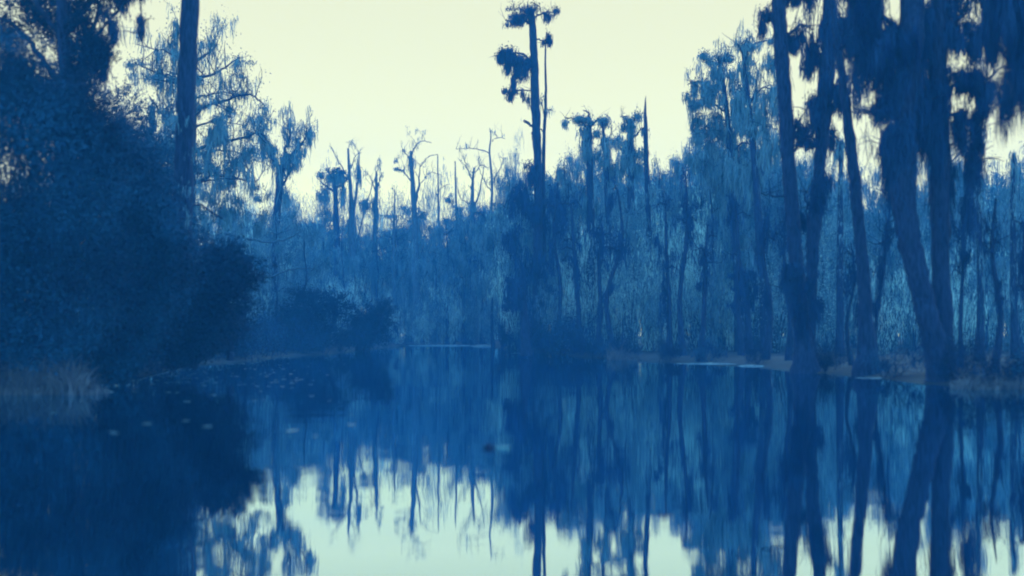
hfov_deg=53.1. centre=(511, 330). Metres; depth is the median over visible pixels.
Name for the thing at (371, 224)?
thicket tree
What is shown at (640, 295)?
thicket tree
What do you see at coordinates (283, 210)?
thicket tree
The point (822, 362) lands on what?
waterside bush
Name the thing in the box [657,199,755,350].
thicket tree
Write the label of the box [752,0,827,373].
cypress tree
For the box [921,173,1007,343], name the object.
thicket tree
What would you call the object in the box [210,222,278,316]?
thicket tree
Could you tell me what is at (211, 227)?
thicket tree
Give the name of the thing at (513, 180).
swamp tree
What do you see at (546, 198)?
mossy tree
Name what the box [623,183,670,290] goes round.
mossy tree
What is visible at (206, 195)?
thicket tree
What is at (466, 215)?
thicket tree
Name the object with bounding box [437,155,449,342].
dead snag
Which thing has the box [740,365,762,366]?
mud bank
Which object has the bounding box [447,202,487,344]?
mossy tree
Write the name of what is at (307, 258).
mossy tree
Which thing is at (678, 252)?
thicket tree
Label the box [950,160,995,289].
mossy tree
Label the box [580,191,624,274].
mossy tree
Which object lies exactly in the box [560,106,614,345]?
cypress tree
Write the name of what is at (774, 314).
thicket tree
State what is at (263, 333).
waterside bush
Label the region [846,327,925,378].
waterside bush
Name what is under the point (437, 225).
thicket tree
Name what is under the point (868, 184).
mossy tree
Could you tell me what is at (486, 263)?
mossy tree
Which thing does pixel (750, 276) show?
tree
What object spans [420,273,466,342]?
thicket tree
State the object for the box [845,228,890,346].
thicket tree
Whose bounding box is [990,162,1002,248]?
mossy tree
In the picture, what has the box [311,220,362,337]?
mossy tree
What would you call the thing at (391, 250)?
mossy tree
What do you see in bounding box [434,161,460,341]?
dead snag
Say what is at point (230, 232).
mossy tree
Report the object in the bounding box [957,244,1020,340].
thicket tree
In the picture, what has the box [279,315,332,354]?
waterside bush
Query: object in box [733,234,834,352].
thicket tree
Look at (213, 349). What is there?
waterside bush
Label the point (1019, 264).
swamp tree
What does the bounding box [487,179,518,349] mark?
mossy tree
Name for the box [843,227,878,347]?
mossy tree
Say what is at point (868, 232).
mossy tree
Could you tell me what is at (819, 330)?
thicket tree
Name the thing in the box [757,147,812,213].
mossy tree
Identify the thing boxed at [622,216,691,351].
thicket tree
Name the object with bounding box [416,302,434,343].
thicket tree
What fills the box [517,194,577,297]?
mossy tree
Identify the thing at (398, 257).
mossy tree
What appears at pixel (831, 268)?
thicket tree
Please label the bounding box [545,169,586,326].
mossy tree
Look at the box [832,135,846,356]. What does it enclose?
cypress tree
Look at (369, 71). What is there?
sky
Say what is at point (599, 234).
swamp tree
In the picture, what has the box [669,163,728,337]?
mossy tree
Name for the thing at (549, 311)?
thicket tree
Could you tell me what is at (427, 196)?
thicket tree
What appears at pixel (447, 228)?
mossy tree
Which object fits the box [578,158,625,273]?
mossy tree
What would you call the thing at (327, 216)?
thicket tree
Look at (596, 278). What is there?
thicket tree
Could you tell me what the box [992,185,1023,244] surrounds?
mossy tree
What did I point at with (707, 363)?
mud bank
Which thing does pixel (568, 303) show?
thicket tree
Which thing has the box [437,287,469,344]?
thicket tree
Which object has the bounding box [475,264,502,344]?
thicket tree
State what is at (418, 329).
thicket tree
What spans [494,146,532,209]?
mossy tree
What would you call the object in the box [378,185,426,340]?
thicket tree
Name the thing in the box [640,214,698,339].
thicket tree
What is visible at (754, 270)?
thicket tree
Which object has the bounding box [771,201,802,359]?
swamp tree
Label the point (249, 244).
thicket tree
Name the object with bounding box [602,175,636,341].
swamp tree
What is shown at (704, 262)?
swamp tree
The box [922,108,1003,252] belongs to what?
mossy tree
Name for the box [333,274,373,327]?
thicket tree
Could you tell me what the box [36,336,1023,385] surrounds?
ground
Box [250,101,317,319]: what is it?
cypress tree
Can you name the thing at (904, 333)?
thicket tree
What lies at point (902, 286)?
thicket tree
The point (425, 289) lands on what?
mossy tree
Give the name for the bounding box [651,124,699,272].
mossy tree
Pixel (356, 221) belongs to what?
thicket tree
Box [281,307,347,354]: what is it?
waterside bush
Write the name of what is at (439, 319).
thicket tree
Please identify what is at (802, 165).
mossy tree
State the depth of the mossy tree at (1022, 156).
103.34 m
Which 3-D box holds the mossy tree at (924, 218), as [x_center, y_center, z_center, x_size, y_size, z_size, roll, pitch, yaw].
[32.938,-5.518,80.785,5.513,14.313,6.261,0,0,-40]
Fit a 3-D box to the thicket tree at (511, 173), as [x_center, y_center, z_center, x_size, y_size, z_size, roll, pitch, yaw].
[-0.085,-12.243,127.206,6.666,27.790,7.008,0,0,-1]
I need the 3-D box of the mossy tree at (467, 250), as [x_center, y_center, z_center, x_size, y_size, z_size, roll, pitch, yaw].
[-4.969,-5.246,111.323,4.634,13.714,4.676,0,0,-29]
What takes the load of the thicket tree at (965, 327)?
on the ground at (777, 360)
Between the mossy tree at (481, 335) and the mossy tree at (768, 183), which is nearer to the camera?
the mossy tree at (768, 183)
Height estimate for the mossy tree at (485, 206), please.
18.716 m
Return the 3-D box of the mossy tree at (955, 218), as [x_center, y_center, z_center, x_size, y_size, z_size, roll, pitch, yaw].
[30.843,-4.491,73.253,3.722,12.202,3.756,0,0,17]
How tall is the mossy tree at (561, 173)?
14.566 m
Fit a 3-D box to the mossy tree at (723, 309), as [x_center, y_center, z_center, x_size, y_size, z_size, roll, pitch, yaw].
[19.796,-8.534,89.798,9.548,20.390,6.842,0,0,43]
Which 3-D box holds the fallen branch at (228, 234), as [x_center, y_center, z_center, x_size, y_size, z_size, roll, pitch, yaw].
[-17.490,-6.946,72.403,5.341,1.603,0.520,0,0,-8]
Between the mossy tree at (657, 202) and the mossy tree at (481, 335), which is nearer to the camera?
the mossy tree at (657, 202)
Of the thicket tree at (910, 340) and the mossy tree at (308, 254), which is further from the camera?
the mossy tree at (308, 254)
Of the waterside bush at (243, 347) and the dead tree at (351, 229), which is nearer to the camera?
the waterside bush at (243, 347)
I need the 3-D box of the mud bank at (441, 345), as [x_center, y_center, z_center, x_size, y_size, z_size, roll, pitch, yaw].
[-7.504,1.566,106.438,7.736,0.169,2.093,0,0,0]
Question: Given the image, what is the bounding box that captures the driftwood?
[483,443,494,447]
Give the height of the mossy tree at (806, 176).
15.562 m
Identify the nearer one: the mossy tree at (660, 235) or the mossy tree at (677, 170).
the mossy tree at (660, 235)
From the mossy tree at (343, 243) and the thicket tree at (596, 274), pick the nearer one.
the thicket tree at (596, 274)
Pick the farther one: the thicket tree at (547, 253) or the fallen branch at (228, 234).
the thicket tree at (547, 253)
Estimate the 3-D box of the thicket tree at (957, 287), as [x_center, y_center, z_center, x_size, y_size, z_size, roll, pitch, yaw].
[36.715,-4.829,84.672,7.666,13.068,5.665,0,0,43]
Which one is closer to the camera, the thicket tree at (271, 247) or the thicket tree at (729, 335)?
the thicket tree at (729, 335)
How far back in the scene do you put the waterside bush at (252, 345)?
54.60 m
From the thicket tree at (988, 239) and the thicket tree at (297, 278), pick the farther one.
the thicket tree at (297, 278)
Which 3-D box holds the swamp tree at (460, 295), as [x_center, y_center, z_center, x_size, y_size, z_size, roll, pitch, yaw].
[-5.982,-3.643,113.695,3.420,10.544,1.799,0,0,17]
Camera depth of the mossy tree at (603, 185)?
108.50 m
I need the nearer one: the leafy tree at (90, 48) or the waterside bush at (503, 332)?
the leafy tree at (90, 48)
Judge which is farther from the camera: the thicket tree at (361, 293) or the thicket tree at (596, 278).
the thicket tree at (361, 293)
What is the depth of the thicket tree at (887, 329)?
66.49 m
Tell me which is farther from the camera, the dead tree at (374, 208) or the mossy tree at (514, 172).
the dead tree at (374, 208)
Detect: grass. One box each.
[0,323,112,395]
[606,342,649,360]
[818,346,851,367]
[944,370,1023,389]
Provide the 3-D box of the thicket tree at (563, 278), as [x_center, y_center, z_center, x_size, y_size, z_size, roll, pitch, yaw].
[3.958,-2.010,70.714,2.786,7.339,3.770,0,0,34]
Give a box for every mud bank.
[408,344,474,345]
[471,344,490,346]
[682,362,731,363]
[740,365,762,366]
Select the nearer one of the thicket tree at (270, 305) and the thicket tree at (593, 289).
the thicket tree at (593, 289)
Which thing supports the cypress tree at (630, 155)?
on the ground at (777, 360)
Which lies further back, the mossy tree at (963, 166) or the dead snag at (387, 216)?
the dead snag at (387, 216)
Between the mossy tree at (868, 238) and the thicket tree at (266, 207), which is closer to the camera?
the mossy tree at (868, 238)
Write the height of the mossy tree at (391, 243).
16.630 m
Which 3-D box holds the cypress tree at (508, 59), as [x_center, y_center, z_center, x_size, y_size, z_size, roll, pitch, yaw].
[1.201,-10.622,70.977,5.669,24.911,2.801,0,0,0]
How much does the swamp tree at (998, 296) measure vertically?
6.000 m
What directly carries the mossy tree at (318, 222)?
on the ground at (777, 360)
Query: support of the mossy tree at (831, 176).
on the ground at (777, 360)
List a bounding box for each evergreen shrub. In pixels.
[0,22,153,386]
[57,110,216,386]
[127,230,277,372]
[212,286,273,360]
[270,281,358,350]
[337,295,400,351]
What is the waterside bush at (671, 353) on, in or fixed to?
on the ground at (777, 360)
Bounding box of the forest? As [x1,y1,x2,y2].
[27,184,1009,338]
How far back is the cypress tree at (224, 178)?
61.72 m
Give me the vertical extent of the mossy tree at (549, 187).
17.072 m
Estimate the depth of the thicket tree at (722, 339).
87.75 m
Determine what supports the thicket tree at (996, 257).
on the ground at (777, 360)
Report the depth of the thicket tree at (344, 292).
108.18 m
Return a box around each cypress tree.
[117,0,290,243]
[164,0,231,368]
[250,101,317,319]
[315,166,350,341]
[491,0,569,353]
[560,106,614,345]
[595,115,621,342]
[610,102,649,348]
[682,42,764,351]
[713,17,780,352]
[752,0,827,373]
[776,0,855,355]
[813,0,889,375]
[830,0,958,381]
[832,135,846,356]
[917,0,1004,352]
[966,165,989,360]
[972,0,1023,147]
[1004,151,1021,358]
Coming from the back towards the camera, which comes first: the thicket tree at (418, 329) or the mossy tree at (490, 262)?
the thicket tree at (418, 329)
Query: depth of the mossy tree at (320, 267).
85.46 m
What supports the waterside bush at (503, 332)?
on the ground at (777, 360)
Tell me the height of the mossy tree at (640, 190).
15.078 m
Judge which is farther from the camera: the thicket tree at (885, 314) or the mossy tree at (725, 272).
the mossy tree at (725, 272)
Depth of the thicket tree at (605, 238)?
85.41 m
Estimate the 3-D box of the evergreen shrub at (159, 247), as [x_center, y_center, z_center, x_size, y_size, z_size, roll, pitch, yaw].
[-11.096,-2.267,29.757,4.754,8.402,4.406,0,0,0]
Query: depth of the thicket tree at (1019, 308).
67.37 m
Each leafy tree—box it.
[0,0,153,368]
[93,74,258,262]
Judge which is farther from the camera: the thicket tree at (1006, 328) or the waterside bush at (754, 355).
the thicket tree at (1006, 328)
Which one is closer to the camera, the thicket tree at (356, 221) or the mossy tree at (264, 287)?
the mossy tree at (264, 287)
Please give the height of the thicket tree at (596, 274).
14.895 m
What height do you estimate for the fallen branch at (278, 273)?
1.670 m
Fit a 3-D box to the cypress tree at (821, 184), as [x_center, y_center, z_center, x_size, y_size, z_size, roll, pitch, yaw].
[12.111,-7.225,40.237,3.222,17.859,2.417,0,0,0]
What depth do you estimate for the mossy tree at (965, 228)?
91.18 m
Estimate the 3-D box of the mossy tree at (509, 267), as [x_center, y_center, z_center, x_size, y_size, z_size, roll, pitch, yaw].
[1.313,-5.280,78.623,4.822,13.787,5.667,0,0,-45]
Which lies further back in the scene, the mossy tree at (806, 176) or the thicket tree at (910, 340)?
the mossy tree at (806, 176)
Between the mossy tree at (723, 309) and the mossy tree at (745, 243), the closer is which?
the mossy tree at (745, 243)
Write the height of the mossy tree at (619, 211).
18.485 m
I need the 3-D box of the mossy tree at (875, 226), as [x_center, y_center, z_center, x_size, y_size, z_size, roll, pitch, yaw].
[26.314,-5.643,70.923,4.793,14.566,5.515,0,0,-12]
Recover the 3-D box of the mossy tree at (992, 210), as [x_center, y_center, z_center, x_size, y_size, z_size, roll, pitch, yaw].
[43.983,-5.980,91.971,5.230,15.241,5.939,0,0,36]
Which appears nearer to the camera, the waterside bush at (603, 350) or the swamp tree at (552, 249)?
the waterside bush at (603, 350)
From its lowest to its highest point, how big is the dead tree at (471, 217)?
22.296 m
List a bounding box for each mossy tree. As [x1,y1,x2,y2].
[4,156,77,250]
[202,203,237,239]
[210,205,236,243]
[218,222,237,239]
[220,205,250,241]
[235,202,312,340]
[235,223,273,317]
[248,211,306,319]
[248,220,298,303]
[252,195,308,282]
[274,213,340,311]
[282,235,319,306]
[283,221,314,285]
[284,205,329,290]
[301,188,360,299]
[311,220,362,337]
[340,218,369,295]
[344,216,369,305]
[361,223,372,293]
[362,206,428,341]
[378,218,410,332]
[379,219,409,317]
[389,236,429,341]
[406,214,451,297]
[419,237,451,342]
[422,205,473,344]
[440,214,468,245]
[445,200,488,340]
[446,222,481,344]
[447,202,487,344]
[460,220,493,343]
[468,209,499,346]
[470,220,507,348]
[471,201,502,342]
[477,197,501,340]
[483,163,529,310]
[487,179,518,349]
[489,178,552,350]
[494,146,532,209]
[512,174,578,289]
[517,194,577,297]
[545,157,596,267]
[545,167,574,314]
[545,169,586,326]
[545,184,579,345]
[553,141,604,258]
[553,160,602,341]
[558,181,620,314]
[577,140,624,274]
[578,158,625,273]
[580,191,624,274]
[583,164,624,342]
[593,168,650,347]
[597,179,662,279]
[619,176,638,335]
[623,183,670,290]
[626,154,671,341]
[630,202,669,289]
[638,180,678,343]
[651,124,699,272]
[655,188,693,259]
[656,182,698,283]
[657,161,674,305]
[661,178,706,345]
[661,183,731,347]
[668,137,736,304]
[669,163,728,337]
[670,137,696,331]
[674,173,749,349]
[692,182,719,346]
[695,135,749,349]
[705,160,773,267]
[719,138,770,344]
[726,183,782,351]
[729,169,776,347]
[739,167,804,286]
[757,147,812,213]
[762,173,786,346]
[765,150,834,260]
[766,161,862,271]
[767,153,849,346]
[768,172,855,350]
[795,150,812,209]
[806,167,870,336]
[807,153,835,273]
[824,181,853,295]
[829,160,848,343]
[831,159,881,335]
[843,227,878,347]
[864,194,886,233]
[865,155,929,349]
[865,211,902,345]
[866,165,898,345]
[866,187,896,328]
[866,194,881,229]
[891,173,967,288]
[891,240,931,349]
[918,197,961,260]
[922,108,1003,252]
[949,225,1009,350]
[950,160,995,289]
[952,189,992,345]
[953,155,1017,345]
[981,154,1023,339]
[985,179,1022,272]
[985,210,1006,297]
[989,179,1022,257]
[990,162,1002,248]
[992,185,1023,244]
[993,171,1023,350]
[995,160,1023,248]
[1006,141,1023,186]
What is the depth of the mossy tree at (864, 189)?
95.10 m
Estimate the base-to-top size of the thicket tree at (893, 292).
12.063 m
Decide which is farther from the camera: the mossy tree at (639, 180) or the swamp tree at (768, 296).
the mossy tree at (639, 180)
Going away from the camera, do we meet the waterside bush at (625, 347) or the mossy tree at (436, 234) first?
the waterside bush at (625, 347)
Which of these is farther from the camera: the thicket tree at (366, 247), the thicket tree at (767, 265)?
the thicket tree at (366, 247)
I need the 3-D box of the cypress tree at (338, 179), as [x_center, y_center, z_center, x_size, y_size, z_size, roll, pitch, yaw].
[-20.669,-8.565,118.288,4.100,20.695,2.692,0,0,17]
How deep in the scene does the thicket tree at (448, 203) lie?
129.05 m
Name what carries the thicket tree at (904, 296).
on the ground at (777, 360)
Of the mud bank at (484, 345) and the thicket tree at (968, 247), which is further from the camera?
the mud bank at (484, 345)
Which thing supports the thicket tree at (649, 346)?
on the ground at (777, 360)
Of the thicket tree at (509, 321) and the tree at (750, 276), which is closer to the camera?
the tree at (750, 276)
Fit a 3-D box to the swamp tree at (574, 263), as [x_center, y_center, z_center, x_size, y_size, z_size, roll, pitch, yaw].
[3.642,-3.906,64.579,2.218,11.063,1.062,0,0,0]
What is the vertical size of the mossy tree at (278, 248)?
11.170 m
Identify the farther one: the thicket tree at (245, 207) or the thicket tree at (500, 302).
the thicket tree at (245, 207)
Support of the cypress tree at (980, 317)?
on the ground at (777, 360)
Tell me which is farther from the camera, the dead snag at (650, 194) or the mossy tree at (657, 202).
the mossy tree at (657, 202)
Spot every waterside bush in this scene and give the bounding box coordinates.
[146,298,264,370]
[214,288,296,360]
[218,312,259,359]
[235,305,274,359]
[242,301,293,358]
[248,303,324,351]
[255,313,297,356]
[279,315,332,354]
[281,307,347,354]
[298,315,378,351]
[340,307,394,348]
[374,317,400,347]
[486,310,520,349]
[519,301,590,354]
[530,284,615,355]
[584,319,626,358]
[608,330,641,355]
[653,332,685,361]
[670,318,730,362]
[736,329,772,364]
[782,334,855,371]
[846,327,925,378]
[922,323,991,379]
[936,329,1023,383]
[993,343,1023,382]
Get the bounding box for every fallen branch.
[227,221,302,242]
[255,262,315,279]
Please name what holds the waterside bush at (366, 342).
on the ground at (777, 360)
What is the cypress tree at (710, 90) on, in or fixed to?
on the ground at (777, 360)
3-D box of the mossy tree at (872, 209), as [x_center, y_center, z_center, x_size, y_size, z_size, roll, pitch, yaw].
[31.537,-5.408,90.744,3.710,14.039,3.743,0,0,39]
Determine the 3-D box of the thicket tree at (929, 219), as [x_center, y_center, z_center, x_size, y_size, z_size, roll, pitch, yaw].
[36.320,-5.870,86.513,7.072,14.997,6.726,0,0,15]
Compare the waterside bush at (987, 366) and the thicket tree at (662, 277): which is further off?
the thicket tree at (662, 277)
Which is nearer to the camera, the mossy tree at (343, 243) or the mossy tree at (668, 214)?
the mossy tree at (668, 214)
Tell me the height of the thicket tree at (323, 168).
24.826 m
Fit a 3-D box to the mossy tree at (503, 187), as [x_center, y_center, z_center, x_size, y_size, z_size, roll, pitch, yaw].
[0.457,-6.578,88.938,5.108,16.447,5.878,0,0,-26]
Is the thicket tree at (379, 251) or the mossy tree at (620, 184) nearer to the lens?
the mossy tree at (620, 184)
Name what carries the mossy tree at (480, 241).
on the ground at (777, 360)
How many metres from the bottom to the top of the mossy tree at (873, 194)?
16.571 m
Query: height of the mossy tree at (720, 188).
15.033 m
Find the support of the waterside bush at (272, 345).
on the ground at (777, 360)
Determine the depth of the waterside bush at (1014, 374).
28.52 m
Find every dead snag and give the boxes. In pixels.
[379,185,401,341]
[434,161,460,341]
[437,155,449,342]
[540,32,554,349]
[638,96,659,349]
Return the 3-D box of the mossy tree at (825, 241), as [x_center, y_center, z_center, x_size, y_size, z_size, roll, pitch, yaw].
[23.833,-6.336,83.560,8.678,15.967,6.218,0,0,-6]
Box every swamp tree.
[442,269,469,341]
[467,207,493,343]
[512,178,533,231]
[541,182,570,353]
[552,183,586,351]
[584,209,614,352]
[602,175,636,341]
[652,190,678,351]
[670,163,699,355]
[685,214,723,360]
[722,187,750,354]
[748,192,778,359]
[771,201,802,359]
[831,236,877,364]
[867,200,898,349]
[949,198,976,366]
[974,198,1022,371]
[1003,215,1023,328]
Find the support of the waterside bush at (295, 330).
on the ground at (777, 360)
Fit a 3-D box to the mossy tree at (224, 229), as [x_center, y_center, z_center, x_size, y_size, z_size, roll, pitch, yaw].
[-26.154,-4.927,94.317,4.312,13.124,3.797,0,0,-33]
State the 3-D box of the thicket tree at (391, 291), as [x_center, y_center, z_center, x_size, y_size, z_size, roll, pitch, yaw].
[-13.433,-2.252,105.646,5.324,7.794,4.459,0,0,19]
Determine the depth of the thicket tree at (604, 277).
79.06 m
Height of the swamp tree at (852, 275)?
5.434 m
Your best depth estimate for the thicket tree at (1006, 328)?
64.45 m
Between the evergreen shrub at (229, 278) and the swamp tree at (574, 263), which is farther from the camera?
the swamp tree at (574, 263)
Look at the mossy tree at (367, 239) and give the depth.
138.50 m
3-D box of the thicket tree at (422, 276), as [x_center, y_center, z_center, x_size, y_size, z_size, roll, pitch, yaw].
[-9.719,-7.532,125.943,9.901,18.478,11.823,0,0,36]
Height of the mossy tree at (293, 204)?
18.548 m
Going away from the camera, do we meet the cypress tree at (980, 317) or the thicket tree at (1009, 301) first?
the cypress tree at (980, 317)
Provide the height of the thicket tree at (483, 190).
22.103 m
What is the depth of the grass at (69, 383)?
25.38 m
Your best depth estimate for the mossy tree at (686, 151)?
88.42 m
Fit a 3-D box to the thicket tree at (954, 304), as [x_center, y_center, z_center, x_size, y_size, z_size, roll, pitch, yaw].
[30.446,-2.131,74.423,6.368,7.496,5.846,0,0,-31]
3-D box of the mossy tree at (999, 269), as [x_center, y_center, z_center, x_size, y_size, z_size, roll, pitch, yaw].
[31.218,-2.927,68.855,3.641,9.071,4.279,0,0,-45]
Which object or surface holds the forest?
on the ground at (777, 360)
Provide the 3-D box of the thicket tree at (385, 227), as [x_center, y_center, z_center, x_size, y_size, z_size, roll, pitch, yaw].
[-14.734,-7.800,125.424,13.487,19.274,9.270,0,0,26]
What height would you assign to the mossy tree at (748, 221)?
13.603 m
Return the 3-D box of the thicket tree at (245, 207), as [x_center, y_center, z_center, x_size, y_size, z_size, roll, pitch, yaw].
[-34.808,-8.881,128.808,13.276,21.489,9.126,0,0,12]
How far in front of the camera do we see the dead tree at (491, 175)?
109.91 m
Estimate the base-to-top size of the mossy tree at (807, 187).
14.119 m
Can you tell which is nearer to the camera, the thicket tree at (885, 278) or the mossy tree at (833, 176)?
the thicket tree at (885, 278)
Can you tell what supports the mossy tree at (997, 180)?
on the ground at (777, 360)
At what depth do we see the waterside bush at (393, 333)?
93.24 m
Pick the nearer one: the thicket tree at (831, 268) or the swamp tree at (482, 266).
the thicket tree at (831, 268)
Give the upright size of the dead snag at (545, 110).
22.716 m
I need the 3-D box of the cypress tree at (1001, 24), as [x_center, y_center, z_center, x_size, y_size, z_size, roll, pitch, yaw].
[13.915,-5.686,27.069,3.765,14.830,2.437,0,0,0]
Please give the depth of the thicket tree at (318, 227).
127.05 m
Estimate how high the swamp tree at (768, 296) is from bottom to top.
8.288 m
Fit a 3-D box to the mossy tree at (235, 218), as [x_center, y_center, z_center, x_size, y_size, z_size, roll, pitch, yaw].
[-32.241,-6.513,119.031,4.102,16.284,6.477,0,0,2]
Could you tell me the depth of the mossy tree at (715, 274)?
82.98 m
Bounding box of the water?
[0,346,1023,575]
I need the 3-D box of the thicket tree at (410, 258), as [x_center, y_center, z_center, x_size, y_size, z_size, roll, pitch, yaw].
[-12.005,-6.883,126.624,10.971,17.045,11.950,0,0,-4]
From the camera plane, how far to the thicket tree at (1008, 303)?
84.80 m
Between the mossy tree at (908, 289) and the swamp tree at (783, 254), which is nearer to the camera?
the swamp tree at (783, 254)
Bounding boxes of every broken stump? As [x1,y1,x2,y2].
[502,275,531,355]
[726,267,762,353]
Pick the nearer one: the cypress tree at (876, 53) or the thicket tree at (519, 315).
the cypress tree at (876, 53)
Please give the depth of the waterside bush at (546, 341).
64.21 m
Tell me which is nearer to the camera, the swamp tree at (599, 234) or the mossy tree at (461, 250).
the swamp tree at (599, 234)
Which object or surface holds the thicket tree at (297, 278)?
on the ground at (777, 360)
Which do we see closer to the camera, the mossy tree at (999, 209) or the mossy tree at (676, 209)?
the mossy tree at (676, 209)
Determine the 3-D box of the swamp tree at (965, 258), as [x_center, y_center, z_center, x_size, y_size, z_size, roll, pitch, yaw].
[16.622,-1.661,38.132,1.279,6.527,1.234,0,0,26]
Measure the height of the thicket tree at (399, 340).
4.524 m
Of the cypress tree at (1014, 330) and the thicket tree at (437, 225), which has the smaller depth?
the cypress tree at (1014, 330)
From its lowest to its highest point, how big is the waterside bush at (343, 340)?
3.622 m
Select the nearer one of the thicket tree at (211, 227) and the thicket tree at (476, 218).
the thicket tree at (211, 227)
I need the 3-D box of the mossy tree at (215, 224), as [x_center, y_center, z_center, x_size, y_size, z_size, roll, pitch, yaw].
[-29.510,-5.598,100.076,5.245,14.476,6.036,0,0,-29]
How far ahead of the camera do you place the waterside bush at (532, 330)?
66.53 m
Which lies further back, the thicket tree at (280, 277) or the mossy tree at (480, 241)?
the mossy tree at (480, 241)
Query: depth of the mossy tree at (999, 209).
85.15 m
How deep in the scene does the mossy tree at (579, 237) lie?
83.28 m
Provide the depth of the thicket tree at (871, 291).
83.16 m
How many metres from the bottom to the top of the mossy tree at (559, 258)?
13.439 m
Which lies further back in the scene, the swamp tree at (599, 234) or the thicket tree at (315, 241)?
the thicket tree at (315, 241)
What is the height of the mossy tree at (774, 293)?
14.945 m
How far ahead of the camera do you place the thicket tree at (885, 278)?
87.05 m
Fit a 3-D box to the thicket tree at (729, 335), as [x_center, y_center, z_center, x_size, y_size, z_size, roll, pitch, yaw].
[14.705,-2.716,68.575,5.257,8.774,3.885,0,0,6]
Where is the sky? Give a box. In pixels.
[0,0,1023,334]
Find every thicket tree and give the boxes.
[196,158,227,241]
[196,194,226,243]
[197,181,257,237]
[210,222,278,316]
[217,214,288,323]
[237,200,273,328]
[239,203,301,339]
[241,198,306,337]
[246,190,273,222]
[246,221,306,321]
[265,239,328,309]
[266,181,319,279]
[283,184,346,319]
[287,178,348,291]
[294,187,347,308]
[297,150,361,258]
[310,180,380,323]
[311,273,366,341]
[329,191,379,306]
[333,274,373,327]
[340,198,437,336]
[342,211,377,315]
[344,191,371,288]
[354,183,402,295]
[356,219,400,309]
[364,272,407,342]
[365,200,405,298]
[366,288,404,343]
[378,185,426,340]
[378,201,445,341]
[383,181,433,315]
[388,156,463,339]
[389,308,415,343]
[398,192,466,341]
[402,159,444,330]
[404,291,428,343]
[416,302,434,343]
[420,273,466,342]
[420,277,459,344]
[426,191,469,325]
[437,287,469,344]
[444,187,497,323]
[450,175,484,323]
[456,176,496,338]
[468,197,524,349]
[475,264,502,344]
[475,269,506,343]
[484,164,583,318]
[493,121,525,338]
[498,302,519,345]
[500,238,572,331]
[530,260,581,350]
[546,255,594,349]
[547,263,586,345]
[549,174,666,338]
[555,177,623,341]
[556,218,633,347]
[559,156,641,346]
[562,205,624,340]
[585,245,635,348]
[602,248,656,346]
[608,222,704,350]
[609,229,675,351]
[616,240,671,344]
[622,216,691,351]
[633,191,710,349]
[634,174,724,345]
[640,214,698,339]
[652,190,732,350]
[656,198,711,340]
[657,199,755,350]
[682,177,781,336]
[693,174,733,345]
[693,196,756,340]
[696,236,758,350]
[731,236,805,337]
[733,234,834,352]
[767,250,793,350]
[768,246,787,346]
[802,191,853,352]
[805,207,876,348]
[817,257,857,351]
[818,191,896,344]
[832,216,902,321]
[834,241,901,340]
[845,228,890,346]
[850,265,914,351]
[852,243,913,353]
[856,197,898,340]
[871,211,906,345]
[874,220,929,347]
[884,235,929,349]
[885,228,929,346]
[895,241,966,331]
[901,262,970,342]
[903,171,988,327]
[919,203,976,345]
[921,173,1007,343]
[950,233,996,351]
[951,172,1017,346]
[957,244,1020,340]
[967,159,1023,345]
[975,244,1023,351]
[990,245,1023,342]
[994,253,1023,345]
[1007,282,1023,330]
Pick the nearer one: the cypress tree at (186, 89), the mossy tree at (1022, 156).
the cypress tree at (186, 89)
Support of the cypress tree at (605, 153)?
on the ground at (777, 360)
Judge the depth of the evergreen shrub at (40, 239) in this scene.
26.14 m
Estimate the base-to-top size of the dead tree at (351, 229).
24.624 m
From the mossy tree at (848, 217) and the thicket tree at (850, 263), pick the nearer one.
the mossy tree at (848, 217)
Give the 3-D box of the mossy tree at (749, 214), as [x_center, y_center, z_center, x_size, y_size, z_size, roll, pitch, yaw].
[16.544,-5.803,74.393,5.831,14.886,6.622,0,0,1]
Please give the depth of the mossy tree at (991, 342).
91.14 m
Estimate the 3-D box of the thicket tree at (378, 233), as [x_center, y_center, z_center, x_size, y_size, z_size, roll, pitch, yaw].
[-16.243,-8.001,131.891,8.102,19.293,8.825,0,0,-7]
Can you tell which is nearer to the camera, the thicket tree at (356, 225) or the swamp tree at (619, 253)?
the swamp tree at (619, 253)
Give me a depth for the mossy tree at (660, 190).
101.75 m
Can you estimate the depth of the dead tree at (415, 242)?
115.76 m
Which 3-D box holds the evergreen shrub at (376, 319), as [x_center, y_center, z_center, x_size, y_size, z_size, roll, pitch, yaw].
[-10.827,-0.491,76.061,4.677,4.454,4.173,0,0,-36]
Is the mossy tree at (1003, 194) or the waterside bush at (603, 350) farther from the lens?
the mossy tree at (1003, 194)
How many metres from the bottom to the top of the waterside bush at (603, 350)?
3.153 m
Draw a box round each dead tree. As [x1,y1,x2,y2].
[329,139,381,329]
[357,167,383,311]
[392,126,441,342]
[453,142,487,344]
[456,124,504,342]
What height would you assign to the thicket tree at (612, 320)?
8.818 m
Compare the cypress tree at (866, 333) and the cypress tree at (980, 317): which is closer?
the cypress tree at (866, 333)
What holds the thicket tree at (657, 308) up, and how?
on the ground at (777, 360)
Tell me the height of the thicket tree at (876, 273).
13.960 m
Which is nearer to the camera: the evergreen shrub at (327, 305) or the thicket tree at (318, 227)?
the evergreen shrub at (327, 305)
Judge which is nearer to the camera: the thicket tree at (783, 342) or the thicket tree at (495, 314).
the thicket tree at (783, 342)
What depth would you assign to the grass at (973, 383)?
27.86 m

